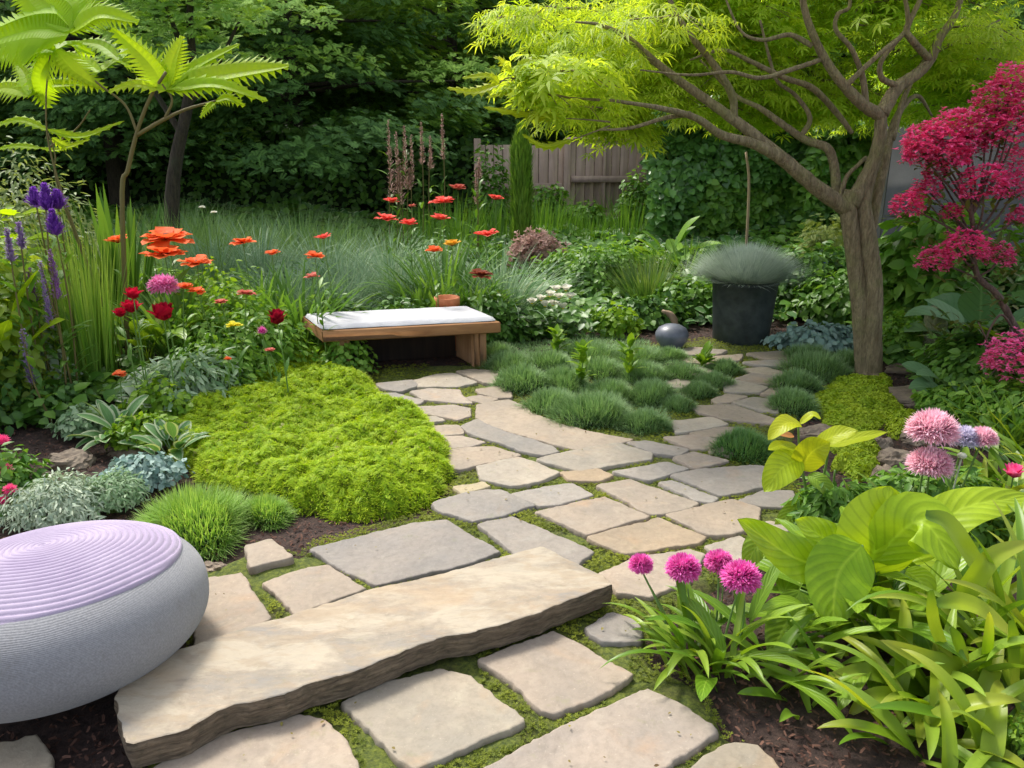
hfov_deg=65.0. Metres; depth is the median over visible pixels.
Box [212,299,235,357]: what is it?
poppy
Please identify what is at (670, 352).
fescue mound
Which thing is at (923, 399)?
leafy plant
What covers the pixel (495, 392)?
flagstone
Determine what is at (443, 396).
flagstone
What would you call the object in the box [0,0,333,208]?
evergreen tree
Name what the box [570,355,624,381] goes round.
fescue mound
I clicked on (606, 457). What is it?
flagstone
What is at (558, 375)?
fescue mound
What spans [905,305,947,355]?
leafy plant
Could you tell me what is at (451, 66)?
spreading tree
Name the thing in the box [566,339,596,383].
seedling
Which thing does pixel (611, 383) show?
fescue mound
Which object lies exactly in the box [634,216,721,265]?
green hosta
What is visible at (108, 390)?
ground cover
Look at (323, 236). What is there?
poppy
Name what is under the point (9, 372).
leafy shrub
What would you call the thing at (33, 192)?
violet spike
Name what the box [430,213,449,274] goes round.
poppy
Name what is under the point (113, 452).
rock
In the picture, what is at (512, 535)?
flagstone
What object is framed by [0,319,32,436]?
leafy shrub
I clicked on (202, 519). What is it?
grass tuft
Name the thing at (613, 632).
flagstone
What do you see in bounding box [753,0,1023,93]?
spreading tree
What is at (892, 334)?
leafy plant
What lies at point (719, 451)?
flagstone
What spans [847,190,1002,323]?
leafy shrub
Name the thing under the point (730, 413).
flagstone
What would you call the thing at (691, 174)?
ivy bank
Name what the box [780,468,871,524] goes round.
leafy plant
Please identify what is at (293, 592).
flagstone
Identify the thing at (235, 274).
leafy plant
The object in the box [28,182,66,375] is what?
violet spike
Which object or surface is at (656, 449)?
flagstone
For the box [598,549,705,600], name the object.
flagstone
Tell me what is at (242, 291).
poppy
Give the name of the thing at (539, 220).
tall perennial
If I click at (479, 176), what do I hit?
plume
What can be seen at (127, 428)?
leafy plant
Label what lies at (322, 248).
arching grass
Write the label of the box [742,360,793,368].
flagstone
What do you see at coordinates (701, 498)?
flagstone
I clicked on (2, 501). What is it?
pink flower
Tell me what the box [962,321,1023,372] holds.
leaf plant
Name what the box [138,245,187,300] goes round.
poppy
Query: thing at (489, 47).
spreading tree
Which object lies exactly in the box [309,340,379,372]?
round leaf shrub
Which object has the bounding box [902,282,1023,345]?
leaf plant
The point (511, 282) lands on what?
arching grass
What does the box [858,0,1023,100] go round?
spreading tree
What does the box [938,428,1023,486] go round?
daylily
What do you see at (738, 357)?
flagstone
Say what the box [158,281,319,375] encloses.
leafy plant
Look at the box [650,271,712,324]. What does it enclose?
leafy plant
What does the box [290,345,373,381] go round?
golden moss mound
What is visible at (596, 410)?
fescue mound
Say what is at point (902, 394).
rock
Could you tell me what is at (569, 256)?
leafy plant
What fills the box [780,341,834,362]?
fescue mound
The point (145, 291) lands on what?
leafy plant
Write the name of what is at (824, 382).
fescue carpet
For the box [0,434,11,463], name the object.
pink flower
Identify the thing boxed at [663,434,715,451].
flagstone
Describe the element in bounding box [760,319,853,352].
blue rosette patch
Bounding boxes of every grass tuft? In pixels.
[126,481,253,562]
[241,491,301,532]
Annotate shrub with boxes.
[0,135,140,289]
[0,198,85,412]
[0,220,92,338]
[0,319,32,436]
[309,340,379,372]
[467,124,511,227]
[505,226,570,268]
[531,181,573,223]
[551,243,631,294]
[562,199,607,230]
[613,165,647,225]
[775,238,847,318]
[781,263,851,324]
[785,213,844,263]
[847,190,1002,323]
[881,61,1023,382]
[906,217,1023,334]
[947,235,1023,336]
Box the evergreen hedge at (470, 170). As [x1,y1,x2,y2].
[4,0,808,184]
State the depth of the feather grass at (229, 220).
8.61 m
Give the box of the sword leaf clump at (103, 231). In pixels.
[47,183,159,326]
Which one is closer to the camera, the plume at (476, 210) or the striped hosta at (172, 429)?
the striped hosta at (172, 429)
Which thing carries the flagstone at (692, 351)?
on the ground at (106, 709)
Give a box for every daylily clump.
[110,266,254,359]
[184,258,342,344]
[203,259,380,351]
[355,232,532,307]
[360,270,473,308]
[413,264,532,307]
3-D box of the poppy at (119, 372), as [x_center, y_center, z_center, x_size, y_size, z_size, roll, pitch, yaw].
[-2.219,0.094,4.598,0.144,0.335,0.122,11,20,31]
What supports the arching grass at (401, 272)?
on the ground at (106, 709)
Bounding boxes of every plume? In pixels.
[375,119,397,245]
[389,132,402,255]
[389,159,405,253]
[400,127,414,254]
[401,168,412,253]
[403,135,417,245]
[415,122,427,235]
[425,137,440,243]
[432,114,446,231]
[466,168,484,258]
[472,158,485,256]
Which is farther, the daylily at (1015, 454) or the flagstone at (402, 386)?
the flagstone at (402, 386)
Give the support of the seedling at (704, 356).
on the ground at (106, 709)
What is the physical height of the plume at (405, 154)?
1.571 m
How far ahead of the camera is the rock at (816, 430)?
4.52 m
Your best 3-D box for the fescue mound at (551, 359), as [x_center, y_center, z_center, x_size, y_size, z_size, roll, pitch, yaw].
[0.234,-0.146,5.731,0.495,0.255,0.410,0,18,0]
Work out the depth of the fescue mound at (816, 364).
5.60 m
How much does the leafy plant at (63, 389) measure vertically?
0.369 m
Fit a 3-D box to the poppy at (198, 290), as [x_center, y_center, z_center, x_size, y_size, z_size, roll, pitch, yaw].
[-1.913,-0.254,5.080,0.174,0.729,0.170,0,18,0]
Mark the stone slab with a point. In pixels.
(182, 702)
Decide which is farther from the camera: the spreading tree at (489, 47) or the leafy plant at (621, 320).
the spreading tree at (489, 47)
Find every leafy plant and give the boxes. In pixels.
[0,442,58,519]
[13,362,104,427]
[42,402,107,440]
[94,410,185,450]
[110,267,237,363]
[117,370,196,420]
[136,263,207,318]
[146,256,298,360]
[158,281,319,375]
[158,329,270,386]
[184,258,257,297]
[227,253,295,295]
[270,257,350,290]
[297,291,368,345]
[298,299,533,345]
[366,295,424,309]
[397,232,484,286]
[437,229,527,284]
[459,289,530,345]
[529,231,676,278]
[582,297,645,338]
[591,290,693,330]
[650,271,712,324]
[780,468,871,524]
[848,460,1019,547]
[882,310,925,356]
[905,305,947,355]
[907,321,1023,397]
[909,381,980,420]
[942,372,1023,446]
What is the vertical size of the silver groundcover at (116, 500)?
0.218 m
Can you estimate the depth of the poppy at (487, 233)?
6.34 m
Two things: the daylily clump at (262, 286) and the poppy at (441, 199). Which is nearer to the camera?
the daylily clump at (262, 286)
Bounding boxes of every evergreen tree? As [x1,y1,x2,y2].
[0,0,142,166]
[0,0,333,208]
[5,0,415,131]
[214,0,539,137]
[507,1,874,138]
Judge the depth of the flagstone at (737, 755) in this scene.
2.15 m
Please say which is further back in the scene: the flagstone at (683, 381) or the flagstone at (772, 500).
the flagstone at (683, 381)
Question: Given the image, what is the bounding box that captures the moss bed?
[150,339,800,767]
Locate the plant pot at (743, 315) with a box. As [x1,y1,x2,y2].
[711,276,779,345]
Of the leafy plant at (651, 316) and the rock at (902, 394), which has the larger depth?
the leafy plant at (651, 316)
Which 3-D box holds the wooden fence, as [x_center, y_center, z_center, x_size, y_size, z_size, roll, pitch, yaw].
[0.730,-2.726,11.285,2.519,1.412,0.105,0,18,0]
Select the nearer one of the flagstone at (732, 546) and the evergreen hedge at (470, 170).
the flagstone at (732, 546)
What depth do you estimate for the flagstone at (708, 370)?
5.62 m
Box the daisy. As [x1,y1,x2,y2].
[225,321,251,386]
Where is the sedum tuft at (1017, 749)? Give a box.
[1006,702,1023,764]
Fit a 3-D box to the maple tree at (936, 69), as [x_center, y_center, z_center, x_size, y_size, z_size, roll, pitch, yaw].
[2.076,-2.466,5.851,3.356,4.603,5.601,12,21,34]
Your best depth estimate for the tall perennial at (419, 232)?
8.89 m
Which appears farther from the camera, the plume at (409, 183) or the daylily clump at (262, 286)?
the plume at (409, 183)
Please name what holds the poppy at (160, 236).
on the ground at (106, 709)
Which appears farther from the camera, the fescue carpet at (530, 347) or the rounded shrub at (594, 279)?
the rounded shrub at (594, 279)
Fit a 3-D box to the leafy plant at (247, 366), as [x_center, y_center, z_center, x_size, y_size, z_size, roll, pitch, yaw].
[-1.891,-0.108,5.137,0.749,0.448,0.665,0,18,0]
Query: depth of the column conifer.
9.24 m
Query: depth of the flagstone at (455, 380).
5.38 m
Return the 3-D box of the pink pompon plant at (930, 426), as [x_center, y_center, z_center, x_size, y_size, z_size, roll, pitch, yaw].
[1.760,0.390,3.252,0.744,0.603,0.504,0,18,0]
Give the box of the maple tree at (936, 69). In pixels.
[448,0,1023,375]
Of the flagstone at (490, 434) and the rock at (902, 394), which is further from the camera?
the rock at (902, 394)
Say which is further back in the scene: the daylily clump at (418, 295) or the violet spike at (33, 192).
the daylily clump at (418, 295)
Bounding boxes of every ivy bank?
[639,95,813,241]
[785,120,873,235]
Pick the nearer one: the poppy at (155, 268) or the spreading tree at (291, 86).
the poppy at (155, 268)
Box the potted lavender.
[678,240,816,291]
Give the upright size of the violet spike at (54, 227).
1.187 m
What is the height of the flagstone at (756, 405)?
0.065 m
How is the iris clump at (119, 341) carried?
on the ground at (106, 709)
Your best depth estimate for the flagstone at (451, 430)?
4.51 m
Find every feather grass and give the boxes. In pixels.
[64,229,241,292]
[78,194,251,273]
[145,196,298,261]
[185,212,328,268]
[205,199,372,261]
[274,210,419,268]
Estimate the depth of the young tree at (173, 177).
7.76 m
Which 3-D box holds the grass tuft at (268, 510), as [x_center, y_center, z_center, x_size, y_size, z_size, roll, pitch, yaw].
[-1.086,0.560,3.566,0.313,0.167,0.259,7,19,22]
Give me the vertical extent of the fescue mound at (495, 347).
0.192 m
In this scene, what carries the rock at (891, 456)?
on the moss bed
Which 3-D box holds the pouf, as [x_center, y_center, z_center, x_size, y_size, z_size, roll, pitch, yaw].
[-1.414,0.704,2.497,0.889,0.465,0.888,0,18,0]
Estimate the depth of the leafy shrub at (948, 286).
6.23 m
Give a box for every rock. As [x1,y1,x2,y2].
[43,448,95,470]
[107,444,167,457]
[204,561,226,571]
[799,424,830,439]
[870,464,905,476]
[874,436,893,450]
[876,447,910,469]
[884,363,911,374]
[888,385,918,407]
[899,432,939,445]
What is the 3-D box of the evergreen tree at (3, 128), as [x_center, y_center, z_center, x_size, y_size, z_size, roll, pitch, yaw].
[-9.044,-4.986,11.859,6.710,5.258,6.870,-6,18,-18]
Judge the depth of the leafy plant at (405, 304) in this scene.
6.16 m
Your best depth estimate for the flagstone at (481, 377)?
5.53 m
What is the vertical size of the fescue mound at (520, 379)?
0.262 m
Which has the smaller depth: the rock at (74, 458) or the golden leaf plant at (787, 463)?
the golden leaf plant at (787, 463)
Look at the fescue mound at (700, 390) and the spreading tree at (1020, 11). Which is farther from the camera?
the spreading tree at (1020, 11)
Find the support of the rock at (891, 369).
on the ground at (106, 709)
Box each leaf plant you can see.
[0,0,288,355]
[762,411,886,524]
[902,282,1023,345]
[902,361,1010,392]
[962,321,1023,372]
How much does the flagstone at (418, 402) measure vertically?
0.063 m
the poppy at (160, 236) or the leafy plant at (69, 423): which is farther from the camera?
the poppy at (160, 236)
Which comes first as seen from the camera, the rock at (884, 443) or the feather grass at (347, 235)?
the rock at (884, 443)
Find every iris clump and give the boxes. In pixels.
[5,203,140,368]
[14,213,133,395]
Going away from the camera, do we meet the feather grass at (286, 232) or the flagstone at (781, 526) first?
the flagstone at (781, 526)
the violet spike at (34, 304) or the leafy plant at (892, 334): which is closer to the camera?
the violet spike at (34, 304)
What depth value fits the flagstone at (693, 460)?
4.10 m
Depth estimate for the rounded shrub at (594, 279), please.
7.98 m
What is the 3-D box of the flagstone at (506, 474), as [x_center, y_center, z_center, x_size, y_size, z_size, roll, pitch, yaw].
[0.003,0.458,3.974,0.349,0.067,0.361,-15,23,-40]
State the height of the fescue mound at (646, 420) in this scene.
0.208 m
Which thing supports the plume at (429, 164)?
on the ground at (106, 709)
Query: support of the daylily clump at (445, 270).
on the ground at (106, 709)
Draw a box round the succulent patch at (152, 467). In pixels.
[86,448,195,492]
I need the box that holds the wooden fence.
[473,137,648,226]
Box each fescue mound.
[477,349,535,375]
[484,359,555,395]
[486,340,519,360]
[510,385,574,416]
[518,348,573,373]
[538,362,591,393]
[539,387,633,431]
[558,336,619,361]
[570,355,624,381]
[575,376,639,403]
[609,342,669,365]
[610,405,675,437]
[614,358,673,384]
[622,377,683,408]
[654,346,689,362]
[658,393,697,414]
[659,361,707,381]
[676,379,719,400]
[690,369,738,390]
[704,356,746,376]
[705,425,775,465]
[760,384,824,421]
[764,366,829,395]
[771,347,854,384]
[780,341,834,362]
[828,347,854,369]
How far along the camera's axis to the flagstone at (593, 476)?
3.91 m
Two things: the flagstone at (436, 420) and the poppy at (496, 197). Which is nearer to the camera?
the flagstone at (436, 420)
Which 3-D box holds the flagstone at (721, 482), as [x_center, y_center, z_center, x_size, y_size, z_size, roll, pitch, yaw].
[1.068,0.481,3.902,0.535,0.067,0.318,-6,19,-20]
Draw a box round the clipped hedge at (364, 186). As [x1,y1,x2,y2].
[0,102,476,215]
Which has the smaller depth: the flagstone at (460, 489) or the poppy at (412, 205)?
the flagstone at (460, 489)
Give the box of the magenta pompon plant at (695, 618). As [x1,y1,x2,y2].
[601,548,898,733]
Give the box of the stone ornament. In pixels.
[655,323,688,348]
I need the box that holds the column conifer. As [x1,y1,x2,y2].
[507,120,535,247]
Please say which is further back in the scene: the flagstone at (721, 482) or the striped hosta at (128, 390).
the striped hosta at (128, 390)
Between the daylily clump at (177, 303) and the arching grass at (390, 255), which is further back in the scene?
the arching grass at (390, 255)
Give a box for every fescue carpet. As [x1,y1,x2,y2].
[487,332,721,428]
[786,347,853,405]
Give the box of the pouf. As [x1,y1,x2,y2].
[0,520,208,723]
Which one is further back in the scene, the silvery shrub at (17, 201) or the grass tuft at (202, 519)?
the silvery shrub at (17, 201)
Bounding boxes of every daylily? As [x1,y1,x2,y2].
[722,612,915,721]
[804,576,1023,767]
[848,497,1023,703]
[933,377,1023,458]
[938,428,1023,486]
[945,403,1023,478]
[954,446,1023,543]
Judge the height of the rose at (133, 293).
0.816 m
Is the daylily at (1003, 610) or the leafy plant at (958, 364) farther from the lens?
the leafy plant at (958, 364)
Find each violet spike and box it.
[0,227,38,399]
[4,221,54,390]
[12,328,57,423]
[23,186,65,362]
[23,267,69,371]
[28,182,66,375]
[32,208,97,380]
[32,261,77,401]
[48,249,89,383]
[49,188,86,369]
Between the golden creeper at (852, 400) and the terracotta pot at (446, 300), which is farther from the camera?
the terracotta pot at (446, 300)
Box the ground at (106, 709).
[0,181,1023,767]
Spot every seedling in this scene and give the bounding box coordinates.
[546,323,568,352]
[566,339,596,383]
[616,332,646,381]
[692,340,715,366]
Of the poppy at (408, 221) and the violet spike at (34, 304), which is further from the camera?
the poppy at (408, 221)
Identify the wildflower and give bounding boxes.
[199,205,212,280]
[210,211,230,309]
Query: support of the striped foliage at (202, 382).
on the ground at (106, 709)
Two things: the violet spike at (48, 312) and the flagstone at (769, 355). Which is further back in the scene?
the flagstone at (769, 355)
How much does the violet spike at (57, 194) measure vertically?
1.272 m
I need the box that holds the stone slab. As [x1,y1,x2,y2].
[114,546,612,767]
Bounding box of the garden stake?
[745,152,749,244]
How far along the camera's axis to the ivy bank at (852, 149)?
9.49 m
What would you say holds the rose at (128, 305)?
on the ground at (106, 709)
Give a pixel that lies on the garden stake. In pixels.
(748, 203)
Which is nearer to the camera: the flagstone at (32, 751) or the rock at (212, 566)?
the flagstone at (32, 751)
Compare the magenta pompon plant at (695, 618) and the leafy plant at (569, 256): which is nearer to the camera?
the magenta pompon plant at (695, 618)
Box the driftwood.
[662,310,677,323]
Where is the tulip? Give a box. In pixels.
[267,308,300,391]
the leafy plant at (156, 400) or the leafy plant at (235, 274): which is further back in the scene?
the leafy plant at (235, 274)
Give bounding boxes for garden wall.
[876,102,1023,245]
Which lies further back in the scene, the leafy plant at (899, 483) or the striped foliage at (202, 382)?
the striped foliage at (202, 382)
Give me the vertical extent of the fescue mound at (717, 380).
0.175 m
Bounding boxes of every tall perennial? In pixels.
[373,203,462,262]
[408,183,501,258]
[460,194,511,242]
[504,184,579,239]
[533,196,590,237]
[563,208,620,243]
[592,188,649,241]
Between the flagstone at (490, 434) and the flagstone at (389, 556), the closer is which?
the flagstone at (389, 556)
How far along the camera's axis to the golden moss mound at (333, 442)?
4.09 m
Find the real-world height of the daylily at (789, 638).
0.219 m
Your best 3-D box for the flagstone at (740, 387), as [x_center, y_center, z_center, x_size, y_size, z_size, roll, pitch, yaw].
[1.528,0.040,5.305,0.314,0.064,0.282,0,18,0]
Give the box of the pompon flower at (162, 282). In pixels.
[145,273,198,378]
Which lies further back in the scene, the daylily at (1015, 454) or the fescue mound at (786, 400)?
the fescue mound at (786, 400)
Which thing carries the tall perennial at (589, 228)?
on the ground at (106, 709)
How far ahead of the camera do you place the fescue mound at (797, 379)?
5.24 m
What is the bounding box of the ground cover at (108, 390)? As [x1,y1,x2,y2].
[0,198,1009,424]
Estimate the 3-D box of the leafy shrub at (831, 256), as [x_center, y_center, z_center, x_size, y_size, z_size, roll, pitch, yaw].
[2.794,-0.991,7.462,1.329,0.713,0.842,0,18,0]
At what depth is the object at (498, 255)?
8.13 m
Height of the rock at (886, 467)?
0.171 m
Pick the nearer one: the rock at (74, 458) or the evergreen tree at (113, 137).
the rock at (74, 458)
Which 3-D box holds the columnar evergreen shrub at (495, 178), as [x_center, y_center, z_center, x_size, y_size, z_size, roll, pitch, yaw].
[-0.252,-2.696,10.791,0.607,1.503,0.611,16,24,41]
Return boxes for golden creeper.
[812,372,904,429]
[830,423,881,482]
[884,408,917,439]
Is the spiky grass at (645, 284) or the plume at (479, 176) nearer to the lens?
the spiky grass at (645, 284)
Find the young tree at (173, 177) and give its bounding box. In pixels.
[87,0,274,248]
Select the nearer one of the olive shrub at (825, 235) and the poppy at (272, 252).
the poppy at (272, 252)
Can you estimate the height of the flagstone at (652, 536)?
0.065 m
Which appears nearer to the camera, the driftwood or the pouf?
the pouf
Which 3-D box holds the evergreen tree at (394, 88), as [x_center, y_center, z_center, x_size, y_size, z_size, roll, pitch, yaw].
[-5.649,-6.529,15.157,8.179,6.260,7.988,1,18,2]
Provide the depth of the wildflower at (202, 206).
6.60 m
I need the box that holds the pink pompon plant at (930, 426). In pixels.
[842,408,1014,534]
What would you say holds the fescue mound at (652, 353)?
on the ground at (106, 709)
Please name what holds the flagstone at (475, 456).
on the ground at (106, 709)
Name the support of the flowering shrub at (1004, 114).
on the ground at (106, 709)
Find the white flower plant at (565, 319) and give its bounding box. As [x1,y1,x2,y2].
[506,283,605,343]
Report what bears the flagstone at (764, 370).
on the ground at (106, 709)
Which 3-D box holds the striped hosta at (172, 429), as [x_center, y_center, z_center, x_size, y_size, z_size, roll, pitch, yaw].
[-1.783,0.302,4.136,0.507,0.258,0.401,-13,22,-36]
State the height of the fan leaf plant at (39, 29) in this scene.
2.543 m
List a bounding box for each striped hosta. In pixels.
[67,395,155,451]
[109,386,171,411]
[117,418,208,471]
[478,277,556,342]
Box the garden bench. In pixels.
[302,306,500,366]
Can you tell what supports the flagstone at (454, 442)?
on the ground at (106, 709)
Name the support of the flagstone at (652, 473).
on the ground at (106, 709)
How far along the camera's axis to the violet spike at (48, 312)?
4.60 m
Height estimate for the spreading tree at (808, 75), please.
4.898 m
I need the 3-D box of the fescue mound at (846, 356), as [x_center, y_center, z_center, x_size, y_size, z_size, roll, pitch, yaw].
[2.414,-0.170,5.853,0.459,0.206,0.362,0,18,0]
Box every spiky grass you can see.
[597,248,697,298]
[654,234,729,276]
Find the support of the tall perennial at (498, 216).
on the ground at (106, 709)
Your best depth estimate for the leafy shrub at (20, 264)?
5.15 m
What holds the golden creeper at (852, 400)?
on the ground at (106, 709)
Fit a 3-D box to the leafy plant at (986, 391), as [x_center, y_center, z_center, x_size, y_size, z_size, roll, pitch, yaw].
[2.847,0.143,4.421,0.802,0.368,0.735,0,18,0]
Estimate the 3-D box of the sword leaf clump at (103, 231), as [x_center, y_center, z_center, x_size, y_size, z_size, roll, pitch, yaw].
[-3.029,-0.925,6.052,0.720,1.218,0.808,5,18,16]
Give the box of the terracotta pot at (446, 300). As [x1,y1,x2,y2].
[434,294,459,350]
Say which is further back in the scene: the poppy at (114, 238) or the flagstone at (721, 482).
the poppy at (114, 238)
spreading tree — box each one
[48,0,509,187]
[263,0,587,161]
[437,0,788,196]
[548,0,920,165]
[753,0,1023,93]
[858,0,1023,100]
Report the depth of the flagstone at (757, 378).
5.46 m
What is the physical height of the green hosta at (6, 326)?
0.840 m
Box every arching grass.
[137,211,305,283]
[167,211,350,281]
[208,245,387,309]
[232,220,404,281]
[251,233,421,309]
[265,269,398,343]
[320,230,475,307]
[324,223,467,288]
[407,230,591,321]
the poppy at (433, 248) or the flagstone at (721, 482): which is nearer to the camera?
the flagstone at (721, 482)
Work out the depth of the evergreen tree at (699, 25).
16.14 m
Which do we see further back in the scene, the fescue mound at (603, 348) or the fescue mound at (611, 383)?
the fescue mound at (603, 348)
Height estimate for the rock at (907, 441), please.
0.076 m
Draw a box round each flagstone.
[0,734,54,767]
[153,714,359,767]
[193,572,271,644]
[244,539,293,574]
[262,565,365,614]
[309,520,500,587]
[340,669,525,767]
[376,380,417,393]
[381,393,424,405]
[409,388,472,406]
[414,373,476,389]
[419,405,471,422]
[427,416,445,424]
[431,489,535,525]
[432,425,464,435]
[444,436,486,448]
[447,446,521,474]
[452,481,490,494]
[456,369,498,385]
[461,419,559,457]
[466,395,498,404]
[475,386,512,399]
[475,399,632,450]
[476,457,559,488]
[477,516,593,565]
[477,631,633,719]
[484,689,718,767]
[512,483,593,509]
[535,496,650,539]
[536,442,653,470]
[560,468,613,484]
[584,612,643,647]
[586,517,706,558]
[596,479,698,518]
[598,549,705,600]
[612,462,688,483]
[626,440,688,458]
[658,480,718,505]
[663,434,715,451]
[666,379,689,389]
[666,499,761,539]
[670,465,763,498]
[671,417,728,435]
[672,451,728,469]
[681,347,726,356]
[681,354,743,365]
[689,367,713,376]
[689,404,774,426]
[689,427,743,439]
[691,742,778,767]
[703,536,744,559]
[707,440,732,458]
[711,394,747,404]
[723,380,768,394]
[731,397,778,416]
[735,373,775,385]
[738,490,794,510]
[741,367,781,375]
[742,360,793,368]
[746,351,805,359]
[760,387,782,397]
[765,521,789,532]
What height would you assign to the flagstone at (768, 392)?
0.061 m
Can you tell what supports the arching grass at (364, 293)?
on the ground at (106, 709)
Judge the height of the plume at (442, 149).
1.692 m
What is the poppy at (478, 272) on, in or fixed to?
on the ground at (106, 709)
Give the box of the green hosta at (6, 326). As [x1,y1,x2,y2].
[0,267,64,358]
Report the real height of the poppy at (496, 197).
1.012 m
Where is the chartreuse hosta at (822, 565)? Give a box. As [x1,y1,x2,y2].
[718,486,1023,710]
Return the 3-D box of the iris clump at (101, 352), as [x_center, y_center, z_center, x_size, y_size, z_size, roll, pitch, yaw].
[-2.702,-0.475,4.967,0.675,1.128,0.666,0,18,0]
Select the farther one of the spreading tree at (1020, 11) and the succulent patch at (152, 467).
the spreading tree at (1020, 11)
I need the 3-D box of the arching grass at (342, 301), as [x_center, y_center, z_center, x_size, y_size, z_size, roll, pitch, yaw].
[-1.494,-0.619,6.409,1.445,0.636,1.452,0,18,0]
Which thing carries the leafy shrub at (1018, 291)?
on the ground at (106, 709)
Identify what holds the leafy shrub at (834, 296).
on the ground at (106, 709)
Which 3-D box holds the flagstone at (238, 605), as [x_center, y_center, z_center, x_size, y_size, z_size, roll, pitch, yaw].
[-0.994,0.812,2.853,0.260,0.065,0.482,-7,19,-20]
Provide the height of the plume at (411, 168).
1.476 m
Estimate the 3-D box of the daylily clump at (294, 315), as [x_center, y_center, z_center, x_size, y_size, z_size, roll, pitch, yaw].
[-1.614,-0.564,6.007,1.291,0.774,1.117,0,18,0]
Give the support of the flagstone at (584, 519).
on the ground at (106, 709)
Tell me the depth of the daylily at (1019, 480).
3.40 m
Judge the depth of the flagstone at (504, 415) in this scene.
4.54 m
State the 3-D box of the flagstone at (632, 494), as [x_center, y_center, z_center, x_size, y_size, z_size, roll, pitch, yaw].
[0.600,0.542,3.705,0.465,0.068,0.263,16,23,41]
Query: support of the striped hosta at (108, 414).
on the ground at (106, 709)
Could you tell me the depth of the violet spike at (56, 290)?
4.62 m
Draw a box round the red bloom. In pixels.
[989,462,1023,542]
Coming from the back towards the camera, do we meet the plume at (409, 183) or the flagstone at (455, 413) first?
the plume at (409, 183)
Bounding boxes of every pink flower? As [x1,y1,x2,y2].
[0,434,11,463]
[0,493,14,519]
[3,483,19,524]
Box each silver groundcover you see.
[0,467,112,533]
[73,465,151,519]
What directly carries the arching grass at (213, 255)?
on the ground at (106, 709)
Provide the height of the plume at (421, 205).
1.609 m
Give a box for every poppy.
[105,234,135,350]
[110,369,126,403]
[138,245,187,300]
[140,227,194,289]
[147,244,159,294]
[173,282,196,351]
[177,254,215,321]
[187,286,223,363]
[207,356,231,390]
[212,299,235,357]
[227,289,257,360]
[229,237,260,347]
[265,249,297,352]
[265,347,280,383]
[303,251,336,362]
[303,272,325,356]
[315,232,338,311]
[373,212,397,289]
[383,197,399,277]
[399,218,417,303]
[408,204,417,267]
[425,245,442,306]
[428,196,453,265]
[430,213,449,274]
[443,239,460,294]
[449,184,465,249]
[469,268,493,313]
[474,228,498,300]
[488,194,503,266]
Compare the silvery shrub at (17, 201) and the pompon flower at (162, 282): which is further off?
the silvery shrub at (17, 201)
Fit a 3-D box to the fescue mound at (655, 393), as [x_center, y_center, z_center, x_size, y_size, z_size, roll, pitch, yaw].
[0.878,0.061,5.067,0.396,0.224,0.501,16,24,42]
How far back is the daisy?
4.96 m
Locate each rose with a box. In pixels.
[111,307,151,389]
[120,299,162,395]
[124,286,154,403]
[145,302,189,390]
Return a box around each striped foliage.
[12,326,82,387]
[114,343,254,417]
[115,355,190,396]
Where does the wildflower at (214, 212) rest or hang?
on the ground at (106, 709)
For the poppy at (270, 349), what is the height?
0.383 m
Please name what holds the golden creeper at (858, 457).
on the ground at (106, 709)
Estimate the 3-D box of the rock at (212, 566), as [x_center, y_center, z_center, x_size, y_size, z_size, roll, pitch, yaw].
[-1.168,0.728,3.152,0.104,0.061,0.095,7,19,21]
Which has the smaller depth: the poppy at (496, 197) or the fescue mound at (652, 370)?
the fescue mound at (652, 370)
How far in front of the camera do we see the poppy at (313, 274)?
5.51 m
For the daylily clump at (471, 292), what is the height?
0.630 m
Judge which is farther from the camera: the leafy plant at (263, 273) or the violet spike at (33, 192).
the leafy plant at (263, 273)
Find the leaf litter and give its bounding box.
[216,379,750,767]
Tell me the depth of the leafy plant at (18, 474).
3.60 m
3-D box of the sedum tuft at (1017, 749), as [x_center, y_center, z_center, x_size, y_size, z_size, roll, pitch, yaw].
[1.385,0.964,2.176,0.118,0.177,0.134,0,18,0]
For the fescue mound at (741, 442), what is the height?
0.220 m
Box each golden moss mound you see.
[165,342,456,524]
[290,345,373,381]
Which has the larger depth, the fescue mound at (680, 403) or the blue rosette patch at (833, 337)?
the blue rosette patch at (833, 337)
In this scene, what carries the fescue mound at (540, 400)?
on the ground at (106, 709)

